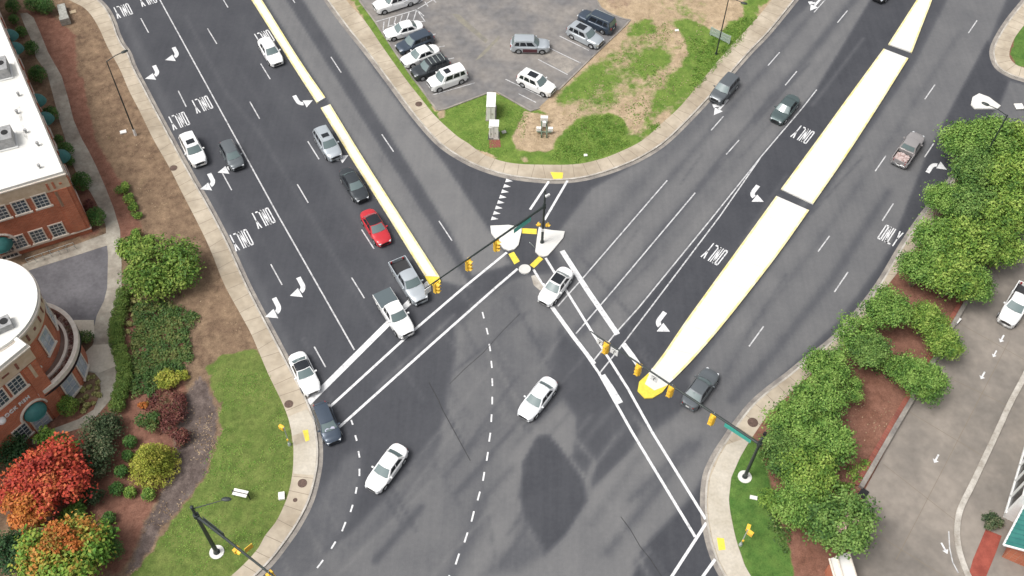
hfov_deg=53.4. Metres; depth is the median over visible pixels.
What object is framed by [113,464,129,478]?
ball shrub
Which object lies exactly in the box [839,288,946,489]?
leaf litter
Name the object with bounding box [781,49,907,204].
median
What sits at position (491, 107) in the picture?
utility cabinet
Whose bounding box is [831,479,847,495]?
yellow shrub
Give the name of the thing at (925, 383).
street tree
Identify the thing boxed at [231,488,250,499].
yard sign
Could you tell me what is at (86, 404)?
pale tuft
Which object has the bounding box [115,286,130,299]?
hedge shrub
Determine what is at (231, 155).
hatchback
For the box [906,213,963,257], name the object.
street tree
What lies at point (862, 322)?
street tree
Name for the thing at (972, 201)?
street tree
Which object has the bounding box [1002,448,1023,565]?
teal roofed building
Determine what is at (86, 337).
green shrub
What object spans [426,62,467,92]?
suv
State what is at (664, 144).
gutter
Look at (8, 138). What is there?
rooftop unit
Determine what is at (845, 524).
street tree
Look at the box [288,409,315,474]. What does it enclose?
sidewalk
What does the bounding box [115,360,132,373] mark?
hedge shrub
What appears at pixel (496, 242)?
signal mast
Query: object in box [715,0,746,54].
street lamp
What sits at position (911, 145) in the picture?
pickup truck
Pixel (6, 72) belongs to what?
rooftop unit
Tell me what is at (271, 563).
gutter
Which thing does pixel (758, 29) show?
sidewalk
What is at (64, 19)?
stone block
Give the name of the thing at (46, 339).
window
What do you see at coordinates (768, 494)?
yellow shrub
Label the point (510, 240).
traffic island
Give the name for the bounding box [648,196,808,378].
median
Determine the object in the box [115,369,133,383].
hedge shrub
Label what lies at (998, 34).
gutter
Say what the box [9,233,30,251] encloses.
window
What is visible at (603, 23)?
suv
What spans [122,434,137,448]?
ball shrub
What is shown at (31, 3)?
round shrub
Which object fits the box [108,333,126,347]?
hedge shrub
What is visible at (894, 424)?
curb
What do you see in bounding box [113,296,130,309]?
hedge shrub
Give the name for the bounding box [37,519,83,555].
orange tree
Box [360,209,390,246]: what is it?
sedan
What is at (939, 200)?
street tree
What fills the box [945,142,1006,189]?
street tree
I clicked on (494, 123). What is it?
utility cabinet
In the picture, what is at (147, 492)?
ball shrub
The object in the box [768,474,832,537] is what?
street tree
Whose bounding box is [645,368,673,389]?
median nose
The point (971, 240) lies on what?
street tree
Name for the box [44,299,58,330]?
window
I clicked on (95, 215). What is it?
round shrub
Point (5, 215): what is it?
window
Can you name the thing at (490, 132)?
utility cabinet
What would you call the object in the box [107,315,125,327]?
hedge shrub
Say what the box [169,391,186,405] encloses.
red shrub
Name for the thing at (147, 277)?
shrub
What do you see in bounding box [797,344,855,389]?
street tree
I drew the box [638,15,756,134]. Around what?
rough grass
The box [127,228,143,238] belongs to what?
yellow green shrub
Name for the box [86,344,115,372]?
footpath
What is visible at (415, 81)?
kerb
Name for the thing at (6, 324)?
rooftop unit
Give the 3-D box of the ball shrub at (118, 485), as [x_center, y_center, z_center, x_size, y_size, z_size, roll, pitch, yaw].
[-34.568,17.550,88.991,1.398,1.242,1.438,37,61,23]
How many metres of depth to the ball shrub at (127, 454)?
90.80 m
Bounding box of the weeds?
[569,23,699,134]
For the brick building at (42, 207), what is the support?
on the verge at (113, 156)
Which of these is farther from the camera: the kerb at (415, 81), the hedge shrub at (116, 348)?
the kerb at (415, 81)
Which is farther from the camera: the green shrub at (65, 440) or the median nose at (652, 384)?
the median nose at (652, 384)
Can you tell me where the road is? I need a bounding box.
[102,0,1023,575]
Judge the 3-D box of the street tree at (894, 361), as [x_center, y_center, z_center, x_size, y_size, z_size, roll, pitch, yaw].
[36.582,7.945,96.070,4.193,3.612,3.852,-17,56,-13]
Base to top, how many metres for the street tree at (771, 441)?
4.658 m
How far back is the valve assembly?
116.09 m
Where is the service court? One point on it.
(74, 287)
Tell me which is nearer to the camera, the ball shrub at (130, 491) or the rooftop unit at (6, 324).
the rooftop unit at (6, 324)
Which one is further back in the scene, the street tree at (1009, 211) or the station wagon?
the station wagon
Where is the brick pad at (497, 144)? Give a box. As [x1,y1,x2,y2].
[489,139,500,147]
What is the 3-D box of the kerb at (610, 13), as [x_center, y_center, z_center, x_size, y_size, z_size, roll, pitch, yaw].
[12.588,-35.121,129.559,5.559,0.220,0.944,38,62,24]
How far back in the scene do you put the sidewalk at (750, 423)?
96.14 m
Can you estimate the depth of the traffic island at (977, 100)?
120.67 m
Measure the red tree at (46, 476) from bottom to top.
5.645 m
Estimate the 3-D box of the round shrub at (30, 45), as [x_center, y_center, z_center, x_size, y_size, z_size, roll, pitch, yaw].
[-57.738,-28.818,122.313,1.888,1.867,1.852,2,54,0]
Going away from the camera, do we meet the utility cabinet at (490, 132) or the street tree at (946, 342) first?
the street tree at (946, 342)
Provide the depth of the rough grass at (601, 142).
115.82 m
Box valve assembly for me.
[536,115,552,137]
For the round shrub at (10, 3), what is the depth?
126.37 m
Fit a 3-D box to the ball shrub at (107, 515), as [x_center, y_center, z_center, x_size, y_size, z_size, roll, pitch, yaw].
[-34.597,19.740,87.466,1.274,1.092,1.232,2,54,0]
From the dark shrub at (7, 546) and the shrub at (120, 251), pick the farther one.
the shrub at (120, 251)
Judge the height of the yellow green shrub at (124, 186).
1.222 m
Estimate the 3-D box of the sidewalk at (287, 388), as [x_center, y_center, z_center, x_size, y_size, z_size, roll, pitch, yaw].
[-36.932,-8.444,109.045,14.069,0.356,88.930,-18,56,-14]
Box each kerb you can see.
[97,0,317,575]
[328,0,793,180]
[359,0,437,110]
[438,90,539,111]
[558,19,630,90]
[596,0,629,19]
[705,178,953,575]
[954,371,1023,575]
[993,2,1023,79]
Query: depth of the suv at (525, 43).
123.81 m
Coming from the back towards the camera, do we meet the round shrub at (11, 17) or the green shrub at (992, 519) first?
the round shrub at (11, 17)
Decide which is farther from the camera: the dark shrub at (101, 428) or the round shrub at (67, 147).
the round shrub at (67, 147)
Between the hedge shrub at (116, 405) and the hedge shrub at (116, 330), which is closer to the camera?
the hedge shrub at (116, 405)
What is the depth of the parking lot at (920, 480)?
92.64 m
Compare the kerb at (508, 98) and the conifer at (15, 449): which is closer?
the conifer at (15, 449)
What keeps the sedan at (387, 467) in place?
on the road
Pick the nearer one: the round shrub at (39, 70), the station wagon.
the round shrub at (39, 70)
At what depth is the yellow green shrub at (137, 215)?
107.64 m
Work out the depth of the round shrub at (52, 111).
115.36 m
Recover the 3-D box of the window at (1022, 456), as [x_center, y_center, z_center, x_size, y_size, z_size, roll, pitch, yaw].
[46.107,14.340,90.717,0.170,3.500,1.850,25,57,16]
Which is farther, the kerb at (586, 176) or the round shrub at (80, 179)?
the kerb at (586, 176)
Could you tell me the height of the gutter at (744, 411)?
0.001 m
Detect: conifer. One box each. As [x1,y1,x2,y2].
[0,430,31,471]
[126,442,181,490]
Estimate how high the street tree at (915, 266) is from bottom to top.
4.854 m
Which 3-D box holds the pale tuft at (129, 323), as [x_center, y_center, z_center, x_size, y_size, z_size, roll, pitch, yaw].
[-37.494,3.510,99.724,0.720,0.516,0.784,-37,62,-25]
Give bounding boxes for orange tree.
[0,489,54,534]
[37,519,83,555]
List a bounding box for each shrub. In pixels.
[0,527,39,575]
[4,0,20,12]
[8,14,19,24]
[15,25,26,37]
[23,0,40,11]
[23,40,39,54]
[27,65,47,82]
[32,424,62,453]
[35,0,56,15]
[42,105,59,120]
[54,134,63,144]
[55,434,82,453]
[55,499,86,522]
[56,394,79,416]
[57,141,74,155]
[65,156,74,165]
[69,439,119,480]
[70,171,92,191]
[70,484,107,507]
[76,409,127,451]
[79,330,94,342]
[82,198,95,210]
[85,206,105,226]
[101,511,115,524]
[102,525,115,536]
[104,538,125,560]
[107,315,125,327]
[107,324,124,336]
[107,397,127,413]
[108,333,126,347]
[108,481,123,496]
[110,305,128,319]
[110,342,128,356]
[110,387,129,400]
[112,378,130,394]
[113,181,130,193]
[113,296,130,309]
[113,351,130,364]
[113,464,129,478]
[114,236,147,260]
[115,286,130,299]
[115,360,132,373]
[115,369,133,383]
[116,231,206,304]
[121,448,133,461]
[122,192,134,204]
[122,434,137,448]
[123,485,137,498]
[127,201,138,210]
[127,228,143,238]
[131,211,142,218]
[132,410,161,433]
[141,234,155,244]
[141,487,156,501]
[153,367,180,389]
[157,400,189,435]
[168,426,191,448]
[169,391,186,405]
[175,369,189,380]
[758,487,780,517]
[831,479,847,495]
[981,510,1004,530]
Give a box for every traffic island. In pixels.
[490,225,521,250]
[519,264,530,273]
[531,275,542,289]
[535,227,564,256]
[971,93,1000,108]
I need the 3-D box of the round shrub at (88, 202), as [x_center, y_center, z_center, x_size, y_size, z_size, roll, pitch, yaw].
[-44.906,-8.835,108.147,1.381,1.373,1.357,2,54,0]
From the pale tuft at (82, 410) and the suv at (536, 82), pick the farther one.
the suv at (536, 82)
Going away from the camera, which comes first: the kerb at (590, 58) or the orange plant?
the orange plant
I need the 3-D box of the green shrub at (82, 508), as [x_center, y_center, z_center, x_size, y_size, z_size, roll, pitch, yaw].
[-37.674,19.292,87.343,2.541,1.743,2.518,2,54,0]
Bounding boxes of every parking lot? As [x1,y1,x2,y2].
[360,0,627,109]
[850,233,1023,575]
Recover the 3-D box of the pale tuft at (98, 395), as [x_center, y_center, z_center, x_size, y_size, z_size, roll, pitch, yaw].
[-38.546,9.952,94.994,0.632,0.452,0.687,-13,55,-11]
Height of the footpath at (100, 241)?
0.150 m
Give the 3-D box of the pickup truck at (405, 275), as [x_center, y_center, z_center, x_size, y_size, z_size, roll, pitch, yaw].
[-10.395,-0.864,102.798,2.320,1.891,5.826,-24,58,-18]
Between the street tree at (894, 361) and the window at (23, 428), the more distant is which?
the street tree at (894, 361)
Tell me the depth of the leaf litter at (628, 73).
121.45 m
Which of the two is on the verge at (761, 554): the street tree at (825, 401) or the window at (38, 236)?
the street tree at (825, 401)
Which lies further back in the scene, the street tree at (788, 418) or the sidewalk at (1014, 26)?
the sidewalk at (1014, 26)
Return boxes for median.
[252,0,324,102]
[321,104,439,277]
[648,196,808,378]
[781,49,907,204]
[888,0,931,52]
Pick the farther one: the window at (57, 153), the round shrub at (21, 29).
the round shrub at (21, 29)
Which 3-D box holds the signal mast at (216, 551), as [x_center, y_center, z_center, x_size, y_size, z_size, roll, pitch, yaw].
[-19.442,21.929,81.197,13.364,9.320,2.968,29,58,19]
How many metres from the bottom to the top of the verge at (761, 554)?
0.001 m
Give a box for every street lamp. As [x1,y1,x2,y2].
[106,50,136,135]
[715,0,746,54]
[982,102,1007,151]
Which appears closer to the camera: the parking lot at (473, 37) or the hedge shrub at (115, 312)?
the hedge shrub at (115, 312)
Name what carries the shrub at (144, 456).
on the verge at (113, 156)
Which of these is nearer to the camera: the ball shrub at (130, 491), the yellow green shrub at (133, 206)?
the ball shrub at (130, 491)
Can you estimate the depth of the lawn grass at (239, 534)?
90.59 m
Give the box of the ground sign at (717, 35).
[710,27,730,43]
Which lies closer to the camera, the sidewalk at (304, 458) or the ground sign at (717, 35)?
the sidewalk at (304, 458)
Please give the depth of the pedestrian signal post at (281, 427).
90.19 m
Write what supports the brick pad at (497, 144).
on the verge at (557, 107)
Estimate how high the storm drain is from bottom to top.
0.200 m
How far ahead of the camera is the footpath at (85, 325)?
99.80 m
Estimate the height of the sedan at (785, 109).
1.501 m
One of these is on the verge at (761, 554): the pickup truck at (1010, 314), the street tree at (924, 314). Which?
the street tree at (924, 314)
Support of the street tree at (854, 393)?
on the verge at (761, 554)
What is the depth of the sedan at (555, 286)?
102.28 m
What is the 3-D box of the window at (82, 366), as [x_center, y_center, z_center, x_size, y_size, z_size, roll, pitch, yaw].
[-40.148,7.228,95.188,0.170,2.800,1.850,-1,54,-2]
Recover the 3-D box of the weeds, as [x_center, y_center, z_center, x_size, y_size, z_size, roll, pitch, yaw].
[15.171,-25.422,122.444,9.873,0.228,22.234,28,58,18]
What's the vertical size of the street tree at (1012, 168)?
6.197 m
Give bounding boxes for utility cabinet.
[486,92,496,120]
[488,119,499,139]
[488,127,492,139]
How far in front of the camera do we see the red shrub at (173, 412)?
93.01 m
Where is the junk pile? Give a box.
[895,152,909,162]
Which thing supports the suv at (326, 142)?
on the road
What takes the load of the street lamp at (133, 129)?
on the verge at (113, 156)
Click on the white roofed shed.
(842, 565)
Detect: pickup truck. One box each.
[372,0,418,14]
[373,287,414,339]
[388,255,427,305]
[890,131,924,168]
[996,280,1023,328]
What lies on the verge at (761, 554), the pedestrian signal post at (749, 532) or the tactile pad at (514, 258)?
the pedestrian signal post at (749, 532)
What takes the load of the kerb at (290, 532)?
on the road
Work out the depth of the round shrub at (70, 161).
111.88 m
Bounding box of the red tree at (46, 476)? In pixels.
[0,431,98,526]
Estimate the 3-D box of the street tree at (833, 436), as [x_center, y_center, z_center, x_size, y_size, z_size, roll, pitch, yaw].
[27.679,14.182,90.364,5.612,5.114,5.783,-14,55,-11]
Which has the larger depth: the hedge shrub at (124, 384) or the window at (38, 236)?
the window at (38, 236)
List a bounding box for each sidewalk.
[70,0,315,575]
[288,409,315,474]
[292,432,304,444]
[330,0,791,178]
[707,178,955,574]
[708,439,750,575]
[995,4,1023,77]
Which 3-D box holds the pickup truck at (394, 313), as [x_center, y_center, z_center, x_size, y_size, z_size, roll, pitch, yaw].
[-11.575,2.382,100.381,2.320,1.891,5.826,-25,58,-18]
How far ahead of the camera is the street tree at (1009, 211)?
104.26 m
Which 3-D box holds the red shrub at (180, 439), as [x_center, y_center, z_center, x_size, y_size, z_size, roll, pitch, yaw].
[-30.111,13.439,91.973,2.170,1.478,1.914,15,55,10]
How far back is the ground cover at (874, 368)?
98.13 m
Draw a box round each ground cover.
[128,298,200,399]
[145,381,176,412]
[767,510,792,556]
[846,459,870,491]
[865,350,917,383]
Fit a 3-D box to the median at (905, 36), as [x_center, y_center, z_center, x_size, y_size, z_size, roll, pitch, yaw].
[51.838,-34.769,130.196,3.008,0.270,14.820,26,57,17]
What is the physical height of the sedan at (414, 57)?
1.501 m
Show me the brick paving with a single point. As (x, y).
(985, 554)
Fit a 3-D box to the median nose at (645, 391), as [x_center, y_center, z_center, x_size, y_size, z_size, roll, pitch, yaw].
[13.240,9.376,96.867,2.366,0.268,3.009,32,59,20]
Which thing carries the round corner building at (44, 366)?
on the verge at (113, 156)
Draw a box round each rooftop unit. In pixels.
[0,55,12,80]
[0,124,17,151]
[0,314,14,333]
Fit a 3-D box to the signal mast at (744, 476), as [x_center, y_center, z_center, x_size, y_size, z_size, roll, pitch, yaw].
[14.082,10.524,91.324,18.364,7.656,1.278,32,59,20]
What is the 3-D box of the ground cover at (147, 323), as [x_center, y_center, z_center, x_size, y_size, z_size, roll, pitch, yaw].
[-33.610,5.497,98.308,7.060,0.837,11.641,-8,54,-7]
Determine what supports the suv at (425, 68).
on the parking lot at (473, 37)
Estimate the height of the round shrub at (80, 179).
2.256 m
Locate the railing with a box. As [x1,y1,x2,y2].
[25,243,75,264]
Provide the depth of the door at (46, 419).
92.58 m
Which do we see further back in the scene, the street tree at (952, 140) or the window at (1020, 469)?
the street tree at (952, 140)
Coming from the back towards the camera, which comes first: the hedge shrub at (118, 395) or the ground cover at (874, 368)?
the ground cover at (874, 368)
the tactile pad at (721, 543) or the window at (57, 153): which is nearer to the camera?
the tactile pad at (721, 543)
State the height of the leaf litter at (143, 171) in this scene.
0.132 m
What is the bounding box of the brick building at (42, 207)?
[0,13,92,259]
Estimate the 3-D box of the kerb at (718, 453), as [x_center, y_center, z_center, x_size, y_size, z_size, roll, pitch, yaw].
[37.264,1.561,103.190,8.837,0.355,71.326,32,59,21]
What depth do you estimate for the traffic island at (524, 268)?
104.77 m
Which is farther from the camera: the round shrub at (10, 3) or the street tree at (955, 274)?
the round shrub at (10, 3)
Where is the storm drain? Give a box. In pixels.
[858,488,868,498]
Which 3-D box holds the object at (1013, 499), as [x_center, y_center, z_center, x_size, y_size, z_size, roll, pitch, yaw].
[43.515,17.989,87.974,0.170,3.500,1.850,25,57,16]
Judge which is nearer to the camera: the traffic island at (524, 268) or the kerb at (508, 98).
the traffic island at (524, 268)
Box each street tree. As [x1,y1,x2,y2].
[753,424,809,481]
[758,393,821,443]
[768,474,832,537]
[774,441,841,502]
[784,370,850,424]
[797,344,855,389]
[797,482,884,559]
[799,411,861,473]
[831,309,879,356]
[836,374,865,407]
[841,328,895,370]
[855,282,917,331]
[879,348,921,388]
[892,244,940,290]
[893,353,953,408]
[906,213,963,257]
[908,298,954,337]
[919,179,961,219]
[922,323,969,361]
[926,244,990,302]
[933,117,993,164]
[937,210,1007,270]
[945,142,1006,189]
[946,179,1003,223]
[954,264,998,305]
[961,111,1018,155]
[979,183,1023,238]
[983,145,1023,193]
[984,224,1023,271]
[998,116,1023,155]
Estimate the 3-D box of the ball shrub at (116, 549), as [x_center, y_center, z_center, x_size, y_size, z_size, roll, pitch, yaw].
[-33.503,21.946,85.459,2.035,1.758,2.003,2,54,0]
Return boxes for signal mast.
[190,497,275,575]
[424,189,549,294]
[590,331,766,482]
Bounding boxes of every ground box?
[278,491,284,500]
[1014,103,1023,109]
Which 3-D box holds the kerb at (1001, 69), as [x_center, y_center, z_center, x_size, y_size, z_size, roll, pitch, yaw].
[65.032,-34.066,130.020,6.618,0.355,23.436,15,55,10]
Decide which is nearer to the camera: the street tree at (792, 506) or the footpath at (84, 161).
the street tree at (792, 506)
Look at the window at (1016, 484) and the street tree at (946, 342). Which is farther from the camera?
the street tree at (946, 342)
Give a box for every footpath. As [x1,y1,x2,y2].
[20,13,121,444]
[22,233,106,270]
[73,320,93,336]
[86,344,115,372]
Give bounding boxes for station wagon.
[395,28,434,54]
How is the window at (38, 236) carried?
in the brick building at (42, 207)
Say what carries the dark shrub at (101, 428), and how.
on the verge at (113, 156)
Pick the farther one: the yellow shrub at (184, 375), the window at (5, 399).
the yellow shrub at (184, 375)
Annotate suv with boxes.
[179,131,207,167]
[312,125,341,161]
[410,53,450,80]
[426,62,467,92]
[510,34,549,54]
[516,67,555,96]
[566,20,603,48]
[577,9,616,34]
[709,72,739,104]
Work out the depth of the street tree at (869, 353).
95.48 m
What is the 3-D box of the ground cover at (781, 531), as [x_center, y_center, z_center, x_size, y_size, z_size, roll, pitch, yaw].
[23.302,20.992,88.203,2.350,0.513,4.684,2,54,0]
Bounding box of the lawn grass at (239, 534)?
[142,366,291,574]
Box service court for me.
[29,246,107,324]
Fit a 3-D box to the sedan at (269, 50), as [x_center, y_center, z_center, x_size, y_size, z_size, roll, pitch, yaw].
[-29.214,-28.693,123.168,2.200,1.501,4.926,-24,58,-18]
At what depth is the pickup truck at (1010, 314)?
101.34 m
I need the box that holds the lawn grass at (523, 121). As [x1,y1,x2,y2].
[446,99,527,158]
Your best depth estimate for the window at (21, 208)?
100.44 m
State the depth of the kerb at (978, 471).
91.69 m
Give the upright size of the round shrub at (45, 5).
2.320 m
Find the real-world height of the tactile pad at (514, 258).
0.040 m
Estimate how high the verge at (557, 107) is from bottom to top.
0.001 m
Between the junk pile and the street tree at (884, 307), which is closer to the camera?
the street tree at (884, 307)
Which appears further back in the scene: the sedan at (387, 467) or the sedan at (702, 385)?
the sedan at (702, 385)
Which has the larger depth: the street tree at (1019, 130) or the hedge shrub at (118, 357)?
the street tree at (1019, 130)
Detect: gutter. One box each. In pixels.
[99,0,322,575]
[324,0,797,183]
[700,172,953,575]
[989,0,1023,81]
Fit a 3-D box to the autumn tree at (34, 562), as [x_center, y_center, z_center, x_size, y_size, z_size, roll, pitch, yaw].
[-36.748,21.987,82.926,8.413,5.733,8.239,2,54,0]
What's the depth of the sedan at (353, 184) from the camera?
109.92 m
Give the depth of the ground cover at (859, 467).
91.65 m
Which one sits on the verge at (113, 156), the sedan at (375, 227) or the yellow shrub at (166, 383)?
the yellow shrub at (166, 383)
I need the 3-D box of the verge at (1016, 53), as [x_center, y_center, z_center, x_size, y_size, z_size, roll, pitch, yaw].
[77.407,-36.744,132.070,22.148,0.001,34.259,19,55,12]
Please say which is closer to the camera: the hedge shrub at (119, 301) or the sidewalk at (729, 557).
the sidewalk at (729, 557)
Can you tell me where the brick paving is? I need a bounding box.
[970,530,1001,575]
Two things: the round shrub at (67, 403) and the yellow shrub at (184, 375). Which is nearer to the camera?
the round shrub at (67, 403)
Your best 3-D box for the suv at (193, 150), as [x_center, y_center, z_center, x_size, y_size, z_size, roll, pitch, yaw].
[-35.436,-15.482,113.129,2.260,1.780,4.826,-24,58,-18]
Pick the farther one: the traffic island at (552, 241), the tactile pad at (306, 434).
the traffic island at (552, 241)
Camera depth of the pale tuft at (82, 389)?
95.16 m
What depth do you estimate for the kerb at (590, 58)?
124.29 m
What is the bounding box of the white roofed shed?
[824,551,856,575]
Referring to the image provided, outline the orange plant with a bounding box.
[137,401,148,408]
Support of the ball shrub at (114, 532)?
on the verge at (113, 156)
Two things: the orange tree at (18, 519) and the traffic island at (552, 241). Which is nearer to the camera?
the orange tree at (18, 519)
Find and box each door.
[0,244,20,259]
[30,412,53,433]
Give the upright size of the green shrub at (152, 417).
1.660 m
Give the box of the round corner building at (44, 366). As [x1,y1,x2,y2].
[0,259,89,464]
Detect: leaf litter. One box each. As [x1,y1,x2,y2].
[75,19,236,345]
[126,377,217,575]
[518,13,719,144]
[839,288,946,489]
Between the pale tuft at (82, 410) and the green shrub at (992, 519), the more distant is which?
the pale tuft at (82, 410)
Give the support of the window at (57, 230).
in the brick building at (42, 207)
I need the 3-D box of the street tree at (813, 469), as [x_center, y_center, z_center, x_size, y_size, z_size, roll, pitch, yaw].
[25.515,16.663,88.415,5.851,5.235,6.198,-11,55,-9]
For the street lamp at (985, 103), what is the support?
on the verge at (761, 554)
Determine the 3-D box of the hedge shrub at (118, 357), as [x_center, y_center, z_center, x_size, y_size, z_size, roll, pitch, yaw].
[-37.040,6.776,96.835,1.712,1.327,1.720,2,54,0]
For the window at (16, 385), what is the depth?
87.54 m
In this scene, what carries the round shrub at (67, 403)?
on the verge at (113, 156)
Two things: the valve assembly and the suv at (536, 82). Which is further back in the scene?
the suv at (536, 82)
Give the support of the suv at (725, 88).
on the road
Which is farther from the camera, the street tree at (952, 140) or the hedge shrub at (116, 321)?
the street tree at (952, 140)
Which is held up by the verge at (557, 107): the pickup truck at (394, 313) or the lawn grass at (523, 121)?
the lawn grass at (523, 121)
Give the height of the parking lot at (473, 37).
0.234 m
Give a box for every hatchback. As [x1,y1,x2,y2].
[218,139,244,170]
[311,401,342,445]
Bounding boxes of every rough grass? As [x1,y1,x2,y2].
[550,114,630,163]
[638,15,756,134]
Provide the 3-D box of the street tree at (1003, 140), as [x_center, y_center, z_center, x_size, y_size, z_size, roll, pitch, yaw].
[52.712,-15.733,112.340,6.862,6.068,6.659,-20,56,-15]
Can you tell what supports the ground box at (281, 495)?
on the verge at (113, 156)
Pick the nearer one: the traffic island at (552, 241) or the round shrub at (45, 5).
the traffic island at (552, 241)
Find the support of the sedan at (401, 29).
on the parking lot at (473, 37)
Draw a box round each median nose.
[425,276,440,285]
[638,374,667,398]
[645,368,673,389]
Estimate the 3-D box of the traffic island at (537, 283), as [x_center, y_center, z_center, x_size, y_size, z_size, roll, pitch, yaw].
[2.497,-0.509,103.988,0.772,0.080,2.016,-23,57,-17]
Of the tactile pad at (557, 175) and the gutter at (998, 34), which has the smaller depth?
the tactile pad at (557, 175)
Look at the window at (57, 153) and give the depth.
104.76 m
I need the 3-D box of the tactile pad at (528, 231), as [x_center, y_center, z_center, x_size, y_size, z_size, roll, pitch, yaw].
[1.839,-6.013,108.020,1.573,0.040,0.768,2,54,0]
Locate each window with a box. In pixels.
[0,204,13,221]
[0,387,13,410]
[5,372,30,398]
[9,198,32,216]
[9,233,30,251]
[11,421,35,443]
[28,227,50,245]
[30,192,53,210]
[38,325,57,357]
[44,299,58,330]
[47,221,69,239]
[57,153,68,175]
[60,373,81,396]
[76,353,89,381]
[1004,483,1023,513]
[1009,472,1023,495]
[1014,462,1023,480]
[1019,450,1023,463]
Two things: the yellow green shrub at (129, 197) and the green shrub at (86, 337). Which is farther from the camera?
the yellow green shrub at (129, 197)
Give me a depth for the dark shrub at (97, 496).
88.08 m
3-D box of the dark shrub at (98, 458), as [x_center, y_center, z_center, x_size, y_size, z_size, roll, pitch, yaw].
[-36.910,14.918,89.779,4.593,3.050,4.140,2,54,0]
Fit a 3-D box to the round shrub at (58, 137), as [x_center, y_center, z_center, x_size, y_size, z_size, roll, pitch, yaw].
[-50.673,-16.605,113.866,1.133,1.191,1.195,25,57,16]
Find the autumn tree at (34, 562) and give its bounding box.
[7,509,120,575]
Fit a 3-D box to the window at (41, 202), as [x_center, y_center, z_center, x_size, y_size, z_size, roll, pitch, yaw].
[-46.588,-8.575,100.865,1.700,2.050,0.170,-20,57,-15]
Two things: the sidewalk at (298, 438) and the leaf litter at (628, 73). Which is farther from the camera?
the leaf litter at (628, 73)
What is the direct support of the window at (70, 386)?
in the round corner building at (44, 366)
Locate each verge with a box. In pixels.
[0,0,292,575]
[347,0,770,164]
[729,150,1006,575]
[1009,26,1023,67]
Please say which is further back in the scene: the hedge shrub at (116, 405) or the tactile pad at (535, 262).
the tactile pad at (535, 262)
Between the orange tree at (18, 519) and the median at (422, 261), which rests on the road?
the median at (422, 261)
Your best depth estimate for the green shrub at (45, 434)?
90.78 m
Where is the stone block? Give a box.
[57,3,70,25]
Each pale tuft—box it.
[79,386,85,392]
[80,407,86,413]
[82,402,90,408]
[96,392,101,397]
[125,320,132,326]
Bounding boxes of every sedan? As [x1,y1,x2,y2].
[258,37,283,66]
[339,167,368,203]
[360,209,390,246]
[365,443,408,493]
[383,20,423,41]
[400,44,439,67]
[517,376,557,421]
[538,267,573,306]
[681,367,718,411]
[770,94,799,124]
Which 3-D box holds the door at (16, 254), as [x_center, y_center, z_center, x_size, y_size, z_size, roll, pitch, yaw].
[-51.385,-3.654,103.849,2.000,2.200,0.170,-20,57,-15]
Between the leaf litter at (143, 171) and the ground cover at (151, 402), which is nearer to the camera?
the ground cover at (151, 402)
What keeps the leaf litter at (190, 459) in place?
on the verge at (113, 156)
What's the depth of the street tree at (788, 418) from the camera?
90.51 m
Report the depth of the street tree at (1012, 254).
102.33 m
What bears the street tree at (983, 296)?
on the verge at (761, 554)
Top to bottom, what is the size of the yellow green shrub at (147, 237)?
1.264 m
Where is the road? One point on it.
(598, 466)
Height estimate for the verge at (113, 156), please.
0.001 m
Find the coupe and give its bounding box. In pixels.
[288,351,320,396]
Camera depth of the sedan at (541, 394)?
94.53 m
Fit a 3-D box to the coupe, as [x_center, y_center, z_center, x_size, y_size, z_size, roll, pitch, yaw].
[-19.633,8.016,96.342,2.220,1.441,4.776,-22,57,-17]
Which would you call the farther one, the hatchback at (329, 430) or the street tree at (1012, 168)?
the street tree at (1012, 168)
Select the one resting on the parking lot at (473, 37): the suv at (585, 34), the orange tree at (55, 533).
the suv at (585, 34)
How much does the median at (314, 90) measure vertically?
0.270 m
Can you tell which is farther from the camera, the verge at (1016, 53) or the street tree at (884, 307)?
the verge at (1016, 53)
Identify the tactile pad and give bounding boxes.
[302,430,309,440]
[509,252,518,263]
[522,228,536,233]
[530,257,542,267]
[551,172,562,178]
[717,538,725,549]
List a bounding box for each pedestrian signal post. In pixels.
[278,424,290,445]
[739,524,753,546]
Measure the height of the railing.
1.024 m

